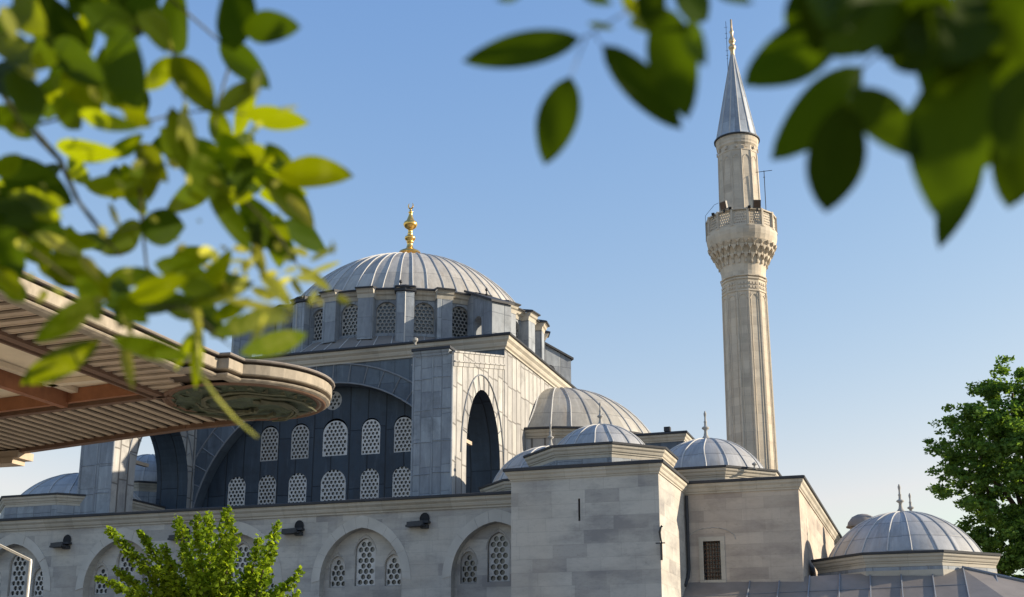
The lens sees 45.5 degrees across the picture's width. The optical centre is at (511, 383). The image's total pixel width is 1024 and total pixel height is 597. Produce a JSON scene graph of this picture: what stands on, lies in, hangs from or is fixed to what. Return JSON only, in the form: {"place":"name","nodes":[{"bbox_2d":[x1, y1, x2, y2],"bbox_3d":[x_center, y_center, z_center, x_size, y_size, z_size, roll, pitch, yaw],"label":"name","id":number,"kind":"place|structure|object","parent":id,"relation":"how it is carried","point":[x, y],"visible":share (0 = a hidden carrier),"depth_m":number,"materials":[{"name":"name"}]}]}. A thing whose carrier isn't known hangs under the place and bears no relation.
{"place":"outdoors","nodes":[
{"label":"outdoors","id":0,"kind":"place"},
{"bbox_2d":[0,250,306,437],"bbox_3d":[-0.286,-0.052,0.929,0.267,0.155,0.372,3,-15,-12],"label":"leafy branch","id":1,"kind":"object","parent":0,"point":[142,300],"visible":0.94,"depth_m":0.97,"materials":[{"name":"green plant"}]},
{"bbox_2d":[0,0,308,255],"bbox_3d":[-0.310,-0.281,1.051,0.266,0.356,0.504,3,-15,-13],"label":"leafy branch","id":2,"kind":"object","parent":1,"relation":"on","point":[75,87],"visible":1,"depth_m":0.93,"materials":[{"name":"green plant"}]},
{"bbox_2d":[0,127,353,340],"bbox_3d":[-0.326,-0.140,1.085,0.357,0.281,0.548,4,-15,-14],"label":"leafy branch","id":3,"kind":"object","parent":1,"relation":"on","point":[227,174],"visible":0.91,"depth_m":1.04,"materials":[{"name":"green plant"}]},
{"bbox_2d":[0,203,841,596],"bbox_3d":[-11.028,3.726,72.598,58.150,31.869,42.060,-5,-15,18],"label":"mosque","id":4,"kind":"structure","parent":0,"point":[460,435],"depth_m":56.43,"materials":[{"name":"stone"}]},
{"bbox_2d":[0,0,1023,596],"label":"sky","id":5,"kind":"structure","parent":0,"point":[875,327],"materials":[{"name":"blue"}]},
{"bbox_2d":[743,0,1023,248],"bbox_3d":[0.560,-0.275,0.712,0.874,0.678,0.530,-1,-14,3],"label":"leafy branch","id":6,"kind":"object","parent":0,"point":[954,131],"visible":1,"depth_m":0.57,"materials":[{"name":"green plant"}]},
{"bbox_2d":[462,0,752,164],"bbox_3d":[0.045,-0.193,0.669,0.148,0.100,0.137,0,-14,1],"label":"leafy branch","id":7,"kind":"object","parent":6,"relation":"attached to","point":[661,86],"visible":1,"depth_m":0.69,"materials":[{"name":"green plant"}]},
{"label":"ground","id":8,"kind":"structure","parent":0,"visible":0},
{"bbox_2d":[705,19,777,469],"bbox_3d":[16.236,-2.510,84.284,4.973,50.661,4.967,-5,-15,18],"label":"minaret","id":9,"kind":"object","parent":8,"relation":"on","point":[741,240],"visible":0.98,"depth_m":84.09,"materials":[{"name":"stone"}]},
{"bbox_2d":[719,201,727,212],"bbox_3d":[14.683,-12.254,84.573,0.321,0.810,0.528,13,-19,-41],"label":"floodlight","id":10,"kind":"object","parent":9,"relation":"attached to","point":[723,206],"visible":1,"depth_m":84.49,"materials":[{"name":"metal"}]},
{"bbox_2d":[753,200,760,210],"bbox_3d":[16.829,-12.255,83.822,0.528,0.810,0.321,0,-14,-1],"label":"floodlight","id":11,"kind":"object","parent":9,"relation":"attached to","point":[756,204],"visible":1,"depth_m":83.74,"materials":[{"name":"metal"}]},
{"bbox_2d":[756,170,771,207],"bbox_3d":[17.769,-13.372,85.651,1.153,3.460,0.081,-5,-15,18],"label":"antenna mast","id":12,"kind":"object","parent":9,"relation":"attached to","point":[764,185],"visible":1,"depth_m":85.82,"materials":[{"name":"metal"}]},
{"bbox_2d":[922,355,1023,578],"bbox_3d":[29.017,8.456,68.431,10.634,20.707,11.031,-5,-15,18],"label":"plane tree","id":13,"kind":"object","parent":8,"relation":"on","point":[1001,430],"visible":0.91,"depth_m":67.93,"materials":[{"name":"green plant"}]},
{"bbox_3d":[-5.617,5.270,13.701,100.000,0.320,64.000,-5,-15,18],"label":"plaza paving","id":14,"kind":"structure","parent":0,"visible":0},
{"bbox_2d":[0,544,31,596],"bbox_3d":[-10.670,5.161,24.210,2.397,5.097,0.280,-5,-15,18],"label":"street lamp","id":15,"kind":"object","parent":14,"relation":"on","point":[30,566],"visible":1,"depth_m":24.21,"materials":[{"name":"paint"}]},
{"bbox_2d":[0,272,334,466],"bbox_3d":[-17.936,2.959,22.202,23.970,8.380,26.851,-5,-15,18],"label":"fountain kiosk","id":16,"kind":"object","parent":14,"relation":"on","point":[95,398],"visible":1,"depth_m":26.41,"materials":[{"name":"brown wood"}]},
{"bbox_2d":[94,505,305,596],"bbox_3d":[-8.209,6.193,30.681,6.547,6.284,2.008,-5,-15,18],"label":"young maple","id":17,"kind":"object","parent":14,"relation":"on","point":[213,580],"visible":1,"depth_m":30.76,"materials":[{"name":"green plant"}]},
{"bbox_2d":[683,484,1023,596],"bbox_3d":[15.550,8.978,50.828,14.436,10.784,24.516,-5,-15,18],"label":"domed portico","id":18,"kind":"structure","parent":14,"relation":"on","point":[900,552],"depth_m":46.42,"materials":[{"name":"stone"}]}
]}

